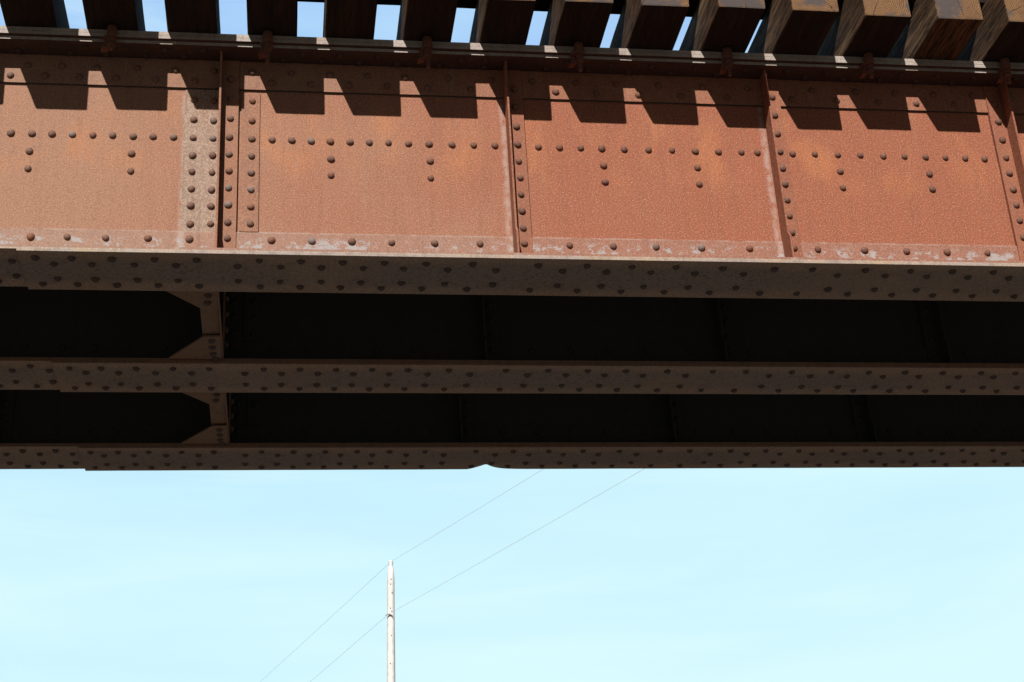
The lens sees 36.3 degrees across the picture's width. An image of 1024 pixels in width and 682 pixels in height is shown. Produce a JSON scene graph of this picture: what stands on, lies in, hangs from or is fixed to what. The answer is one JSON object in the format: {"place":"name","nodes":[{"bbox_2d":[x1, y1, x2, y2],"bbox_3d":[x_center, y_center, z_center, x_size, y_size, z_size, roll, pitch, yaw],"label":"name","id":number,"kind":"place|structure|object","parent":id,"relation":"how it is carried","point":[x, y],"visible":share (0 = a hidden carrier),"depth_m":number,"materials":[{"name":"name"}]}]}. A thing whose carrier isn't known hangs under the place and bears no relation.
{"place":"outdoors","nodes":[
{"label":"outdoors","id":0,"kind":"place"},
{"bbox_2d":[0,26,1023,301],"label":"plate girder","id":1,"kind":"object","parent":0,"point":[174,162],"visible":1,"depth_m":7.68,"materials":[{"name":"brown metal"}]},
{"bbox_2d":[246,0,297,35],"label":"railway tie","id":2,"kind":"object","parent":1,"relation":"on","point":[277,17],"visible":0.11,"depth_m":7.53,"materials":[{"name":"brown wood"}]},
{"bbox_2d":[258,30,273,63],"bbox_3d":[-1.196,-1.415,7.611,0.076,0.182,0.082,0,-25,-8],"label":"hook bolt","id":3,"kind":"object","parent":2,"relation":"hanging from","point":[266,44],"visible":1,"depth_m":7.60,"materials":[{"name":"brown metal"}]},
{"bbox_2d":[0,286,1023,394],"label":"plate girder","id":4,"kind":"object","parent":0,"point":[109,341],"visible":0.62,"depth_m":8.66,"materials":[{"name":"brown metal"}]},
{"bbox_2d":[0,0,69,27],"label":"railway tie","id":5,"kind":"object","parent":4,"relation":"on","point":[39,13],"visible":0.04,"depth_m":7.42,"materials":[{"name":"brown wood"}]},
{"bbox_2d":[82,0,145,30],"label":"railway tie","id":6,"kind":"object","parent":4,"relation":"on","point":[119,14],"visible":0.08,"depth_m":7.46,"materials":[{"name":"brown wood"}]},
{"bbox_2d":[101,24,116,52],"bbox_3d":[-1.935,-1.445,7.510,0.076,0.132,0.077,0,-25,-8],"label":"hook bolt","id":7,"kind":"object","parent":6,"relation":"attached to","point":[109,38],"visible":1,"depth_m":7.49,"materials":[{"name":"brown metal"}]},
{"bbox_2d":[164,0,220,33],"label":"railway tie","id":8,"kind":"object","parent":4,"relation":"on","point":[195,16],"visible":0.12,"depth_m":7.50,"materials":[{"name":"brown wood"}]},
{"bbox_2d":[167,291,225,360],"bbox_3d":[-1.631,-0.589,7.986,0.310,1.117,1.105,0,-25,-8],"label":"cross frame","id":9,"kind":"object","parent":4,"relation":"attached to","point":[209,343],"visible":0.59,"depth_m":7.94,"materials":[{"name":"brown metal"}]},
{"bbox_2d":[181,392,230,445],"bbox_3d":[-1.800,-0.073,9.091,0.310,1.117,1.105,0,-25,-8],"label":"cross frame","id":10,"kind":"object","parent":4,"relation":"attached to","point":[217,431],"visible":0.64,"depth_m":9.05,"materials":[{"name":"brown metal"}]},
{"bbox_2d":[323,0,377,38],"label":"railway tie","id":11,"kind":"object","parent":4,"relation":"on","point":[354,19],"visible":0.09,"depth_m":7.58,"materials":[{"name":"brown wood"}]},
{"bbox_2d":[396,0,457,41],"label":"railway tie","id":12,"kind":"object","parent":4,"relation":"on","point":[419,20],"visible":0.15,"depth_m":7.63,"materials":[{"name":"brown wood"}]},
{"bbox_2d":[418,36,432,68],"bbox_3d":[-0.429,-1.412,7.725,0.072,0.177,0.078,0,-25,-8],"label":"hook bolt","id":13,"kind":"object","parent":12,"relation":"attached to","point":[425,50],"visible":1,"depth_m":7.71,"materials":[{"name":"brown metal"}]},
{"bbox_2d":[469,0,535,44],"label":"railway tie","id":14,"kind":"object","parent":4,"relation":"on","point":[501,21],"visible":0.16,"depth_m":7.69,"materials":[{"name":"brown wood"}]},
{"bbox_2d":[539,0,613,46],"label":"railway tie","id":15,"kind":"object","parent":4,"relation":"on","point":[572,22],"visible":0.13,"depth_m":7.74,"materials":[{"name":"brown wood"}]},
{"bbox_2d":[568,41,583,71],"bbox_3d":[0.323,-1.413,7.837,0.071,0.164,0.079,6,-26,-19],"label":"hook bolt","id":16,"kind":"object","parent":15,"relation":"attached to","point":[577,55],"visible":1,"depth_m":7.82,"materials":[{"name":"brown metal"}]},
{"bbox_2d":[298,0,986,19],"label":"guard timber","id":17,"kind":"object","parent":15,"relation":"on","point":[542,5],"visible":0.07,"depth_m":8.02,"materials":[{"name":"brown wood"}]},
{"bbox_2d":[609,0,688,49],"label":"railway tie","id":18,"kind":"object","parent":4,"relation":"on","point":[650,24],"visible":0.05,"depth_m":7.80,"materials":[{"name":"brown wood"}]},
{"bbox_2d":[679,0,764,52],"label":"railway tie","id":19,"kind":"object","parent":4,"relation":"on","point":[716,25],"visible":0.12,"depth_m":7.85,"materials":[{"name":"brown wood"}]},
{"bbox_2d":[719,47,733,76],"bbox_3d":[1.087,-1.405,7.956,0.081,0.164,0.075,-9,-25,12],"label":"hook bolt","id":20,"kind":"object","parent":19,"relation":"attached to","point":[727,62],"visible":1,"depth_m":7.94,"materials":[{"name":"brown metal"}]},
{"bbox_2d":[747,0,838,54],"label":"railway tie","id":21,"kind":"object","parent":4,"relation":"on","point":[798,27],"visible":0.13,"depth_m":7.91,"materials":[{"name":"brown wood"}]},
{"bbox_2d":[817,0,910,57],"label":"railway tie","id":22,"kind":"object","parent":4,"relation":"on","point":[860,28],"visible":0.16,"depth_m":7.96,"materials":[{"name":"brown wood"}]},
{"bbox_2d":[859,52,874,78],"bbox_3d":[1.828,-1.409,8.067,0.074,0.144,0.078,0,-25,-8],"label":"hook bolt","id":23,"kind":"object","parent":22,"relation":"attached to","point":[867,66],"visible":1,"depth_m":8.05,"materials":[{"name":"brown metal"}]},
{"bbox_2d":[887,0,982,59],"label":"railway tie","id":24,"kind":"object","parent":4,"relation":"on","point":[939,29],"visible":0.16,"depth_m":8.01,"materials":[{"name":"brown wood"}]},
{"bbox_2d":[956,0,1023,62],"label":"railway tie","id":25,"kind":"object","parent":4,"relation":"on","point":[998,35],"visible":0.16,"depth_m":8.09,"materials":[{"name":"brown wood"}]},
{"bbox_2d":[997,57,1011,83],"bbox_3d":[2.573,-1.400,8.178,0.073,0.149,0.080,0,-25,-8],"label":"hook bolt","id":26,"kind":"object","parent":25,"relation":"attached to","point":[1004,71],"visible":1,"depth_m":8.16,"materials":[{"name":"brown metal"}]},
{"bbox_2d":[0,390,1023,470],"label":"plate girder","id":27,"kind":"object","parent":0,"point":[102,431],"visible":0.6,"depth_m":9.77,"materials":[{"name":"brown metal"}]},
{"bbox_2d":[0,0,1023,681],"label":"sky","id":28,"kind":"structure","parent":0,"point":[916,574],"materials":[{"name":"blue"}]},
{"bbox_3d":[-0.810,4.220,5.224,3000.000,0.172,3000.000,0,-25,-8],"label":"ground","id":29,"kind":"structure","parent":0,"visible":0},
{"bbox_2d":[385,560,394,681],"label":"utility pole","id":30,"kind":"object","parent":29,"relation":"on","point":[390,631],"visible":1,"depth_m":39.11,"materials":[{"name":"white metal"}]},
{"bbox_2d":[260,469,542,681],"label":"overhead wire","id":31,"kind":"object","parent":30,"relation":"attached to","point":[404,553],"visible":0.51,"depth_m":38.92,"materials":[{"name":"metal"}]},
{"bbox_2d":[310,470,641,681],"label":"overhead wire","id":32,"kind":"object","parent":30,"relation":"attached to","point":[483,560],"visible":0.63,"depth_m":34.99,"materials":[{"name":"metal"}]}
]}

